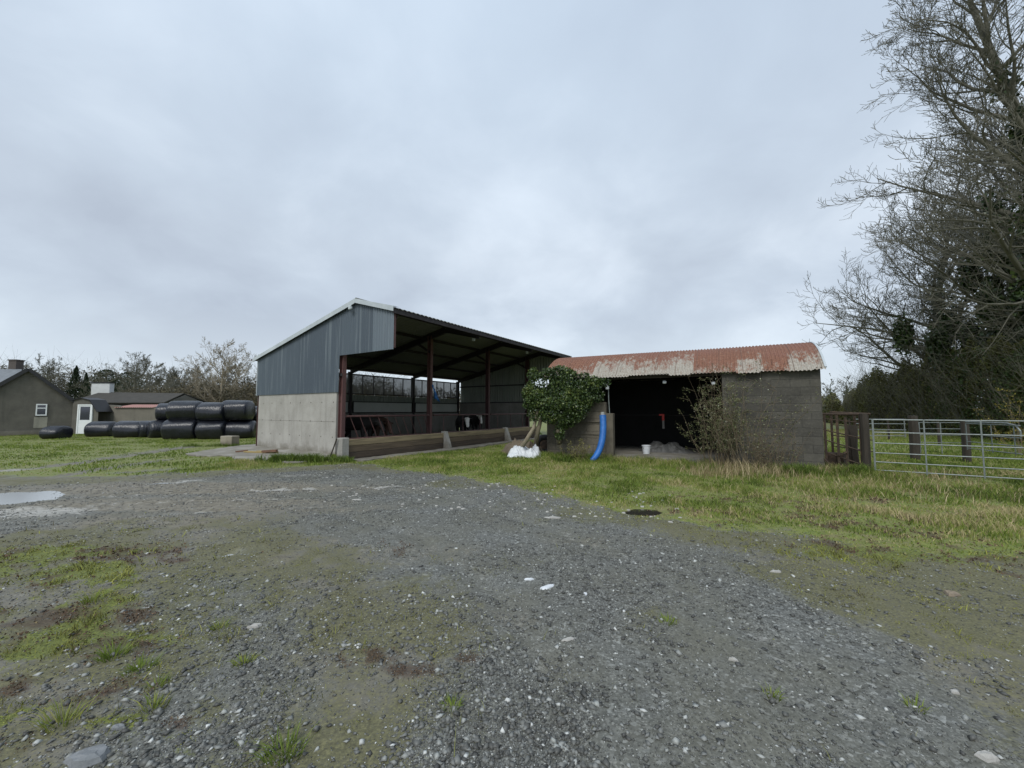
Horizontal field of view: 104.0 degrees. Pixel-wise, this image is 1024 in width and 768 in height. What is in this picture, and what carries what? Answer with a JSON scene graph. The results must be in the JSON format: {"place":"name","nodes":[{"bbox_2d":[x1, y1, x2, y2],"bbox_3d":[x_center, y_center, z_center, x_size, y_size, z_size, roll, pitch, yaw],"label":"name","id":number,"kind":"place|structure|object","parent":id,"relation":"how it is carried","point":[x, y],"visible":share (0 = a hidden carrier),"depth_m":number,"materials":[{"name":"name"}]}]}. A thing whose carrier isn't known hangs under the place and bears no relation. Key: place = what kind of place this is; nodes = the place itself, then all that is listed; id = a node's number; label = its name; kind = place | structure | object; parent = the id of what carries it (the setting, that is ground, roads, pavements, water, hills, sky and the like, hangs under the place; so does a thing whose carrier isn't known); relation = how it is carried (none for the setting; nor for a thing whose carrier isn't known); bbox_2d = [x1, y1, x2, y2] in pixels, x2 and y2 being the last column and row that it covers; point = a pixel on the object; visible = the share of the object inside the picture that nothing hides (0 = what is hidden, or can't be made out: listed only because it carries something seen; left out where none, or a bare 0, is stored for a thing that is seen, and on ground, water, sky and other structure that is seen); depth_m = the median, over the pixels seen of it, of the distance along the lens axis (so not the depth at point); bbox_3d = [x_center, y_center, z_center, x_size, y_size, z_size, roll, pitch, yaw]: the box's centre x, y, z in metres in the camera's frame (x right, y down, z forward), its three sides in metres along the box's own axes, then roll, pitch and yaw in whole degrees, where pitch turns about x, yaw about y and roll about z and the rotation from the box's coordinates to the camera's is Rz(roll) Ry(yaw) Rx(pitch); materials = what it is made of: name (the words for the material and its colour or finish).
{"place":"outdoors","nodes":[
{"label":"outdoors","id":0,"kind":"place"},
{"bbox_2d":[0,429,586,475],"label":"field grass","id":1,"kind":"structure","parent":0,"point":[64,446],"depth_m":14.41,"materials":[{"name":"plant"}]},
{"bbox_2d":[355,438,533,461],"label":"concrete path","id":2,"kind":"structure","parent":0,"point":[435,450],"depth_m":16.08,"materials":[{"name":"concrete"}]},
{"bbox_2d":[0,411,1023,767],"bbox_3d":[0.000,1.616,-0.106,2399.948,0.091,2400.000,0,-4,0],"label":"ground","id":3,"kind":"structure","parent":0,"point":[466,535],"depth_m":3.15,"materials":[{"name":"gravel"}]},
{"bbox_2d":[0,491,64,504],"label":"puddle","id":4,"kind":"object","parent":3,"relation":"on","point":[14,497],"visible":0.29,"depth_m":7.62,"materials":[{"name":"grey liquid"}]},
{"bbox_2d":[0,359,73,435],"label":"cottage","id":5,"kind":"structure","parent":3,"relation":"on","point":[32,402],"depth_m":25.98,"materials":[{"name":"paint"}]},
{"bbox_2d":[35,404,46,415],"bbox_3d":[-30.849,1.691,26.221,0.090,0.759,0.478,-4,-5,43],"label":"window","id":6,"kind":"structure","parent":5,"relation":"in","point":[41,409],"depth_m":26.21,"materials":[{"name":"white paint"}]},
{"bbox_2d":[24,353,85,397],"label":"bare tree","id":7,"kind":"object","parent":3,"relation":"on","point":[43,367],"visible":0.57,"depth_m":58.36,"materials":[{"name":"grey plant"}]},
{"bbox_2d":[39,426,72,438],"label":"silage bale","id":8,"kind":"object","parent":3,"relation":"on","point":[53,432],"visible":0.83,"depth_m":22.51},
{"bbox_2d":[41,364,79,394],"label":"bare tree","id":9,"kind":"object","parent":3,"relation":"on","point":[58,380],"visible":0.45,"depth_m":59.74,"materials":[{"name":"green plant"}]},
{"bbox_2d":[22,686,104,733],"bbox_3d":[-2.302,1.681,2.051,0.326,0.100,0.310,0,-4,0],"label":"grass tuft","id":10,"kind":"object","parent":3,"relation":"on","point":[57,720],"visible":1,"depth_m":2.06,"materials":[{"name":"plant"}]},
{"bbox_2d":[64,365,85,398],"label":"conifer","id":11,"kind":"object","parent":3,"relation":"on","point":[75,377],"visible":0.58,"depth_m":59.98,"materials":[{"name":"green plant"}]},
{"bbox_2d":[63,744,109,767],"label":"stone","id":12,"kind":"object","parent":3,"relation":"on","point":[92,756],"visible":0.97,"depth_m":1.81,"materials":[{"name":"stone"}]},
{"bbox_2d":[72,585,109,604],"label":"grass tuft","id":13,"kind":"object","parent":3,"relation":"on","point":[88,598],"visible":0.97,"depth_m":3.34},
{"bbox_2d":[71,397,112,433],"bbox_3d":[-28.934,2.280,27.560,1.795,2.674,1.100,0,-4,0],"label":"lean to porch","id":14,"kind":"object","parent":3,"relation":"on","point":[85,411],"visible":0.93,"depth_m":27.11,"materials":[{"name":"white paint"}]},
{"bbox_2d":[77,405,90,433],"bbox_3d":[-28.907,2.410,27.070,0.825,1.910,0.040,0,-4,0],"label":"door","id":15,"kind":"structure","parent":14,"relation":"in","point":[84,410],"depth_m":27.07,"materials":[{"name":"white paint"}]},
{"bbox_2d":[71,370,120,395],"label":"bare tree","id":16,"kind":"object","parent":3,"relation":"on","point":[100,378],"visible":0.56,"depth_m":55.50,"materials":[{"name":"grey plant"}]},
{"bbox_2d":[84,421,116,436],"bbox_3d":[-25.240,2.803,24.665,1.362,1.006,1.146,1,-4,-11],"label":"silage bale","id":17,"kind":"object","parent":3,"relation":"on","point":[98,428],"visible":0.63,"depth_m":24.22},
{"bbox_2d":[76,369,125,395],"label":"bare tree","id":18,"kind":"object","parent":3,"relation":"on","point":[110,376],"visible":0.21,"depth_m":61.57,"materials":[{"name":"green plant"}]},
{"bbox_2d":[112,421,138,437],"bbox_3d":[-22.701,2.724,23.868,1.436,1.061,1.208,1,-4,-14],"label":"silage bale","id":19,"kind":"object","parent":3,"relation":"on","point":[123,429],"visible":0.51,"depth_m":23.37},
{"bbox_2d":[98,404,157,421],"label":"ruined byre","id":20,"kind":"structure","parent":3,"relation":"on","point":[139,412],"depth_m":28.12,"materials":[{"name":"pink concrete"}]},
{"bbox_2d":[112,372,148,391],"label":"bare tree","id":21,"kind":"object","parent":3,"relation":"on","point":[118,382],"visible":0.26,"depth_m":59.67,"materials":[{"name":"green plant"}]},
{"bbox_2d":[101,351,163,391],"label":"bare tree","id":22,"kind":"object","parent":3,"relation":"on","point":[137,370],"visible":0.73,"depth_m":49.92,"materials":[{"name":"brown plant"}]},
{"bbox_2d":[107,647,165,676],"bbox_3d":[-2.279,1.728,2.482,0.261,0.070,0.275,0,-4,0],"label":"grass tuft","id":23,"kind":"object","parent":3,"relation":"on","point":[140,665],"visible":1,"depth_m":2.49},
{"bbox_2d":[121,358,165,391],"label":"bare tree","id":24,"kind":"object","parent":3,"relation":"on","point":[159,366],"visible":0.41,"depth_m":54.06,"materials":[{"name":"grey plant"}]},
{"bbox_2d":[138,421,149,437],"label":"silage bale","id":25,"kind":"object","parent":3,"relation":"on","point":[142,431],"visible":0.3,"depth_m":23.47},
{"bbox_2d":[83,382,206,407],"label":"long outbuilding","id":26,"kind":"structure","parent":3,"relation":"on","point":[105,391],"depth_m":34.64,"materials":[{"name":"stone"}]},
{"bbox_2d":[135,665,175,691],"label":"grass tuft","id":27,"kind":"object","parent":3,"relation":"on","point":[162,682],"visible":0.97,"depth_m":2.34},
{"bbox_2d":[147,420,165,437],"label":"silage bale","id":28,"kind":"object","parent":3,"relation":"on","point":[153,428],"visible":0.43,"depth_m":23.05},
{"bbox_2d":[155,403,167,419],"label":"silage bale","id":29,"kind":"object","parent":28,"relation":"on","point":[160,411],"visible":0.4,"depth_m":23.51},
{"bbox_2d":[144,365,186,391],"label":"bare tree","id":30,"kind":"object","parent":3,"relation":"on","point":[166,378],"visible":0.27,"depth_m":52.20,"materials":[{"name":"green plant"}]},
{"bbox_2d":[160,420,198,438],"bbox_3d":[-18.493,2.546,22.491,1.707,1.164,1.266,1,-4,-9],"label":"silage bale","id":31,"kind":"object","parent":3,"relation":"on","point":[175,429],"visible":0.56,"depth_m":21.96},
{"bbox_2d":[165,401,202,419],"bbox_3d":[-18.477,1.513,22.694,1.598,1.130,1.231,1,-4,-11],"label":"silage bale","id":32,"kind":"object","parent":31,"relation":"on","point":[179,410],"visible":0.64,"depth_m":22.20},
{"bbox_2d":[163,367,201,392],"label":"bare tree","id":33,"kind":"object","parent":3,"relation":"on","point":[178,383],"visible":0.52,"depth_m":46.95,"materials":[{"name":"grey plant"}]},
{"bbox_2d":[182,361,216,391],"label":"bare tree","id":34,"kind":"object","parent":3,"relation":"on","point":[199,377],"visible":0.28,"depth_m":45.88,"materials":[{"name":"brown plant"}]},
{"bbox_2d":[178,443,239,446],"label":"tall weeds","id":35,"kind":"object","parent":3,"relation":"on","point":[209,445],"visible":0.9,"depth_m":17.72,"materials":[{"name":"green plant"}]},
{"bbox_2d":[195,420,228,438],"bbox_3d":[-16.806,2.567,22.575,1.480,1.130,1.231,0,-4,-6],"label":"silage bale","id":36,"kind":"object","parent":3,"relation":"on","point":[209,429],"visible":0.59,"depth_m":22.07},
{"bbox_2d":[195,402,224,420],"bbox_3d":[-16.889,1.579,22.690,1.480,1.094,1.246,0,-4,-5],"label":"silage bale","id":37,"kind":"object","parent":36,"relation":"on","point":[209,411],"visible":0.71,"depth_m":22.18},
{"bbox_2d":[174,337,258,401],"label":"pale twigged tree","id":38,"kind":"object","parent":3,"relation":"on","point":[229,362],"visible":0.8,"depth_m":40.31,"materials":[{"name":"brown plant"}]},
{"bbox_2d":[220,436,238,444],"bbox_3d":[-12.849,2.598,18.213,0.660,0.470,0.400,-1,-4,14],"label":"concrete block","id":39,"kind":"object","parent":3,"relation":"on","point":[228,440],"depth_m":18.04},
{"bbox_2d":[0,346,460,415],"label":"hedge twigs","id":40,"kind":"object","parent":3,"relation":"on","point":[102,367],"visible":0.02,"depth_m":70.49,"materials":[{"name":"brown plant"}]},
{"bbox_2d":[0,364,460,413],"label":"wood","id":41,"kind":"object","parent":3,"relation":"on","point":[145,381],"depth_m":70.84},
{"bbox_2d":[214,362,256,404],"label":"bare tree","id":42,"kind":"object","parent":3,"relation":"on","point":[239,364],"visible":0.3,"depth_m":44.02,"materials":[{"name":"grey plant"}]},
{"bbox_2d":[224,420,256,437],"bbox_3d":[-15.601,2.636,23.072,1.480,1.094,1.246,1,-4,-17],"label":"silage bale","id":43,"kind":"object","parent":3,"relation":"on","point":[243,428],"visible":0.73,"depth_m":22.63},
{"bbox_2d":[222,400,255,419],"bbox_3d":[-15.813,1.511,23.060,1.524,1.164,1.266,0,-4,-6],"label":"silage bale","id":44,"kind":"object","parent":43,"relation":"on","point":[239,409],"visible":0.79,"depth_m":22.58},
{"bbox_2d":[228,650,262,667],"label":"grass tuft","id":45,"kind":"object","parent":3,"relation":"on","point":[245,659],"visible":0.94,"depth_m":2.54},
{"bbox_2d":[76,355,421,404],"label":"hedge twigs","id":46,"kind":"object","parent":3,"relation":"on","point":[158,387],"visible":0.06,"depth_m":40.70,"materials":[{"name":"brown plant"}]},
{"bbox_2d":[185,444,329,463],"bbox_3d":[-9.618,2.612,14.969,8.605,0.115,3.648,-3,-5,40],"label":"concrete apron","id":47,"kind":"object","parent":3,"relation":"on","point":[228,451],"visible":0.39,"depth_m":14.89,"materials":[{"name":"concrete"}]},
{"bbox_2d":[123,373,402,420],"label":"hedge","id":48,"kind":"object","parent":3,"relation":"on","point":[184,390],"visible":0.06,"depth_m":41.31,"materials":[{"name":"plant"}]},
{"bbox_2d":[247,713,327,767],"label":"grass tuft","id":49,"kind":"object","parent":3,"relation":"on","point":[282,749],"visible":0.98,"depth_m":1.85,"materials":[{"name":"plant"}]},
{"bbox_2d":[252,452,329,462],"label":"tall weeds","id":50,"kind":"object","parent":3,"relation":"on","point":[290,457],"visible":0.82,"depth_m":12.42,"materials":[{"name":"green plant"}]},
{"bbox_2d":[328,454,356,462],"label":"tall weeds","id":51,"kind":"object","parent":3,"relation":"on","point":[346,459],"visible":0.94,"depth_m":12.40,"materials":[{"name":"green plant"}]},
{"bbox_2d":[251,298,571,453],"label":"cattle shed","id":52,"kind":"structure","parent":3,"relation":"on","point":[307,385],"depth_m":18.54,"materials":[{"name":"metal"}]},
{"bbox_2d":[345,417,384,437],"bbox_3d":[-6.450,2.029,17.026,2.659,1.321,0.748,-2,-4,24],"label":"cow","id":53,"kind":"object","parent":52,"relation":"on","point":[357,423],"visible":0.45,"depth_m":16.74},
{"bbox_2d":[366,417,392,443],"bbox_3d":[-6.035,2.098,18.065,2.658,1.320,0.715,-4,-5,44],"label":"cow","id":54,"kind":"object","parent":52,"relation":"on","point":[384,420],"visible":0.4,"depth_m":17.62},
{"bbox_2d":[346,414,428,438],"bbox_3d":[-4.923,1.717,16.434,0.070,0.895,4.265,-2,-4,32],"label":"feed barrier","id":55,"kind":"object","parent":52,"relation":"attached to","point":[378,416],"visible":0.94,"depth_m":16.13,"materials":[{"name":"grey metal"}]},
{"bbox_2d":[433,414,487,433],"bbox_3d":[-2.487,1.969,20.265,0.070,0.895,4.300,-2,-4,32],"label":"feed barrier","id":56,"kind":"object","parent":52,"relation":"attached to","point":[443,415],"visible":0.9,"depth_m":19.68,"materials":[{"name":"grey metal"}]},
{"bbox_2d":[455,415,471,430],"bbox_3d":[-2.580,2.334,21.645,0.748,1.320,2.659,1,-4,-15],"label":"cow","id":57,"kind":"object","parent":52,"relation":"on","point":[462,420],"visible":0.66,"depth_m":21.22},
{"bbox_2d":[469,415,484,429],"bbox_3d":[-2.053,2.371,22.850,0.748,1.324,2.658,1,-4,-15],"label":"cow","id":58,"kind":"object","parent":52,"relation":"on","point":[476,421],"visible":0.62,"depth_m":22.40},
{"bbox_2d":[490,413,527,429],"bbox_3d":[-0.078,2.219,24.053,0.070,0.895,4.150,-2,-4,32],"label":"feed barrier","id":59,"kind":"object","parent":52,"relation":"attached to","point":[510,414],"visible":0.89,"depth_m":24.03,"materials":[{"name":"grey metal"}]},
{"bbox_2d":[329,426,536,458],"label":"feed wall","id":60,"kind":"structure","parent":3,"relation":"on","point":[444,439],"depth_m":15.69,"materials":[{"name":"grey concrete"}]},
{"bbox_2d":[439,692,464,711],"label":"grass tuft","id":61,"kind":"object","parent":3,"relation":"on","point":[453,701],"visible":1,"depth_m":2.18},
{"bbox_2d":[320,472,687,522],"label":"stone chips","id":62,"kind":"object","parent":3,"relation":"on","point":[516,503],"visible":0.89,"depth_m":6.98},
{"bbox_2d":[0,461,1023,767],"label":"gravel","id":63,"kind":"structure","parent":3,"relation":"on","point":[488,691],"depth_m":2.48,"materials":[{"name":"gravel"}]},
{"bbox_2d":[77,633,143,662],"bbox_3d":[-2.621,1.722,2.595,0.320,0.101,0.323,-1,-4,16],"label":"grass tuft","id":64,"kind":"object","parent":63,"relation":"on","point":[105,655],"visible":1,"depth_m":2.61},
{"bbox_2d":[118,689,173,714],"bbox_3d":[-1.928,1.707,2.150,0.272,0.071,0.212,3,-5,-36],"label":"grass tuft","id":65,"kind":"object","parent":63,"relation":"on","point":[154,703],"visible":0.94,"depth_m":2.16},
{"bbox_2d":[0,472,1023,767],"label":"moss growth","id":66,"kind":"object","parent":63,"relation":"on","point":[434,602],"visible":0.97,"depth_m":3.50,"materials":[{"name":"plant"}]},
{"bbox_2d":[0,470,1023,767],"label":"yard sprouts","id":67,"kind":"object","parent":3,"relation":"on","point":[128,568],"visible":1,"depth_m":3.62,"materials":[{"name":"plant"}]},
{"bbox_2d":[0,493,1023,752],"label":"withered weeds","id":68,"kind":"object","parent":3,"relation":"on","point":[126,615],"visible":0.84,"depth_m":3.74,"materials":[{"name":"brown plant"}]},
{"bbox_2d":[500,438,545,452],"bbox_3d":[0.536,2.313,14.970,2.010,0.583,1.498,2,-4,-29],"label":"earth mound","id":69,"kind":"object","parent":3,"relation":"on","point":[515,442],"visible":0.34,"depth_m":14.59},
{"bbox_2d":[507,444,540,457],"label":"plastic sacks","id":70,"kind":"object","parent":3,"relation":"on","point":[519,451],"visible":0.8,"depth_m":13.69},
{"bbox_2d":[538,434,546,451],"bbox_3d":[1.205,2.228,14.740,0.740,0.740,0.180,-1,-12,11],"label":"tyre","id":71,"kind":"object","parent":3,"relation":"on","point":[542,443],"visible":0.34,"depth_m":14.71,"materials":[{"name":"black rubber"}]},
{"bbox_2d":[520,365,610,446],"bbox_3d":[1.681,1.005,14.060,3.256,3.328,2.416,0,-4,0],"label":"ivy bush","id":72,"kind":"object","parent":3,"relation":"on","point":[551,406],"visible":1,"depth_m":13.40,"materials":[{"name":"green plant"}]},
{"bbox_2d":[558,438,590,459],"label":"shrub","id":73,"kind":"object","parent":3,"relation":"on","point":[579,451],"visible":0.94,"depth_m":12.47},
{"bbox_2d":[550,453,612,462],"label":"tall weeds","id":74,"kind":"object","parent":3,"relation":"on","point":[561,458],"visible":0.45,"depth_m":12.43,"materials":[{"name":"green plant"}]},
{"bbox_2d":[590,412,606,459],"bbox_3d":[2.747,1.666,12.618,0.270,1.569,0.832,-3,-5,41],"label":"blue pipe","id":75,"kind":"object","parent":3,"relation":"on","point":[602,439],"visible":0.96,"depth_m":12.65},
{"bbox_2d":[623,509,661,515],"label":"puddle","id":76,"kind":"object","parent":3,"relation":"on","point":[645,512],"visible":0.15,"depth_m":6.41,"materials":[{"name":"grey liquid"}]},
{"bbox_2d":[639,441,695,453],"bbox_3d":[5.610,2.284,14.522,2.149,0.382,0.970,-2,-4,27],"label":"gravel pile","id":77,"kind":"object","parent":3,"relation":"on","point":[669,447],"visible":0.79,"depth_m":14.28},
{"bbox_2d":[547,342,826,467],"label":"round roofed shed","id":78,"kind":"structure","parent":3,"relation":"on","point":[639,397],"depth_m":13.06,"materials":[{"name":"concrete"}]},
{"bbox_2d":[530,392,844,423],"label":"field hedge","id":79,"kind":"object","parent":3,"relation":"on","point":[839,408],"visible":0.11,"depth_m":48.45,"materials":[{"name":"green plant"}]},
{"bbox_2d":[675,366,761,465],"bbox_3d":[5.821,0.916,11.454,2.177,2.948,2.248,-2,-4,27],"label":"shrub","id":80,"kind":"object","parent":3,"relation":"on","point":[708,437],"visible":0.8,"depth_m":11.45,"materials":[{"name":"green plant"}]},
{"bbox_2d":[690,355,837,468],"bbox_3d":[6.528,0.806,10.952,3.225,3.100,2.897,-1,-4,16],"label":"shrub","id":81,"kind":"object","parent":3,"relation":"on","point":[744,457],"visible":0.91,"depth_m":10.67,"materials":[{"name":"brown plant"}]},
{"bbox_2d":[739,420,814,468],"bbox_3d":[6.974,1.647,10.575,1.775,1.372,1.147,0,-4,0],"label":"shrub","id":82,"kind":"object","parent":3,"relation":"on","point":[764,453],"visible":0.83,"depth_m":10.54,"materials":[{"name":"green plant"}]},
{"bbox_2d":[778,461,876,476],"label":"tall weeds","id":83,"kind":"object","parent":3,"relation":"on","point":[807,469],"visible":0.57,"depth_m":9.79,"materials":[{"name":"green plant"}]},
{"bbox_2d":[822,411,872,468],"bbox_3d":[9.046,1.574,10.807,1.302,1.680,0.890,3,-5,-37],"label":"cattle crush","id":84,"kind":"object","parent":3,"relation":"on","point":[850,455],"visible":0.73,"depth_m":10.72,"materials":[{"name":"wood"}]},
{"bbox_2d":[859,413,870,467],"bbox_3d":[8.945,1.559,10.122,0.188,1.624,0.172,0,-4,0],"label":"fence post","id":85,"kind":"object","parent":3,"relation":"on","point":[865,442],"visible":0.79,"depth_m":10.08,"materials":[{"name":"brown wood"}]},
{"bbox_2d":[755,472,1023,515],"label":"dry grass","id":86,"kind":"structure","parent":3,"relation":"on","point":[904,491],"depth_m":7.91,"materials":[{"name":"plant"}]},
{"bbox_2d":[787,80,1023,386],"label":"ivy clad tree","id":87,"kind":"object","parent":3,"relation":"on","point":[996,286],"visible":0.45,"depth_m":24.75,"materials":[{"name":"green plant"}]},
{"bbox_2d":[895,691,930,714],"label":"grass tuft","id":88,"kind":"object","parent":3,"relation":"on","point":[905,702],"visible":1,"depth_m":2.15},
{"bbox_2d":[907,416,920,459],"bbox_3d":[13.289,1.812,13.213,0.287,1.529,0.262,0,-4,0],"label":"fence post","id":89,"kind":"object","parent":3,"relation":"on","point":[913,426],"visible":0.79,"depth_m":13.13,"materials":[{"name":"brown wood"}]},
{"bbox_2d":[856,419,905,436],"bbox_3d":[12.351,1.479,13.433,1.575,0.615,0.032,0,-4,7],"label":"hurdle","id":90,"kind":"object","parent":89,"relation":"attached to","point":[904,423],"visible":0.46,"depth_m":13.39,"materials":[{"name":"metal"}]},
{"bbox_2d":[918,422,959,452],"bbox_3d":[14.009,1.757,13.061,1.176,1.011,0.026,-1,-4,15],"label":"hurdle","id":91,"kind":"object","parent":89,"relation":"attached to","point":[940,428],"visible":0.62,"depth_m":13.09,"materials":[{"name":"metal"}]},
{"bbox_2d":[814,165,1017,393],"bbox_3d":[32.636,-5.613,30.733,16.316,22.158,15.426,3,-5,-38],"label":"bare tree","id":92,"kind":"object","parent":3,"relation":"on","point":[836,317],"visible":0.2,"depth_m":31.71,"materials":[{"name":"brown plant"}]},
{"bbox_2d":[817,0,1023,358],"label":"ash tree","id":93,"kind":"object","parent":3,"relation":"on","point":[1003,89],"visible":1,"depth_m":19.19,"materials":[{"name":"brown plant"}]},
{"bbox_2d":[821,291,1023,440],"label":"hedge twigs","id":94,"kind":"object","parent":3,"relation":"on","point":[908,385],"visible":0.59,"depth_m":25.40,"materials":[{"name":"brown plant"}]},
{"bbox_2d":[837,137,1023,367],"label":"bare tree","id":95,"kind":"object","parent":3,"relation":"on","point":[924,169],"visible":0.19,"depth_m":28.96,"materials":[{"name":"brown plant"}]},
{"bbox_2d":[842,333,1023,441],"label":"hedge thicket","id":96,"kind":"object","parent":3,"relation":"on","point":[995,350],"visible":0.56,"depth_m":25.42,"materials":[{"name":"green plant"}]},
{"bbox_2d":[871,419,1023,479],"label":"field gate","id":97,"kind":"structure","parent":3,"relation":"on","point":[926,455],"depth_m":9.15,"materials":[{"name":"metal"}]},
{"bbox_2d":[960,421,971,462],"bbox_3d":[14.200,1.851,12.508,0.221,1.356,0.202,0,-4,0],"label":"fence post","id":98,"kind":"object","parent":3,"relation":"on","point":[966,452],"visible":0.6,"depth_m":12.46,"materials":[{"name":"brown wood"}]},
{"bbox_2d":[974,750,999,763],"bbox_3d":[2.177,1.710,1.831,0.086,0.047,0.054,1,-4,-14],"label":"stone","id":99,"kind":"object","parent":3,"relation":"on","point":[987,756],"visible":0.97,"depth_m":1.82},
{"bbox_2d":[965,421,1022,454],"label":"open gate","id":100,"kind":"structure","parent":3,"relation":"on","point":[997,423],"depth_m":11.23,"materials":[{"name":"metal"}]},
{"bbox_2d":[969,387,1023,454],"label":"shrub","id":101,"kind":"object","parent":3,"relation":"on","point":[1017,430],"visible":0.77,"depth_m":14.50,"materials":[{"name":"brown plant"}]},
{"bbox_2d":[0,0,1023,410],"label":"sky","id":102,"kind":"structure","parent":0,"point":[574,178],"materials":[{"name":"grey"}]},
{"bbox_2d":[158,447,1023,563],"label":"long grass","id":103,"kind":"structure","parent":0,"point":[940,519],"depth_m":8.16,"materials":[{"name":"plant"}]},
{"bbox_2d":[676,457,827,483],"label":"dry grass","id":104,"kind":"structure","parent":0,"point":[722,468],"depth_m":9.82,"materials":[{"name":"plant"}]},
{"bbox_2d":[823,428,1023,478],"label":"paddock grass","id":105,"kind":"structure","parent":0,"point":[904,439],"depth_m":16.28,"materials":[{"name":"plant"}]},
{"bbox_2d":[826,465,1022,484],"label":"dry grass","id":106,"kind":"structure","parent":0,"point":[935,475],"depth_m":9.50,"materials":[{"name":"plant"}]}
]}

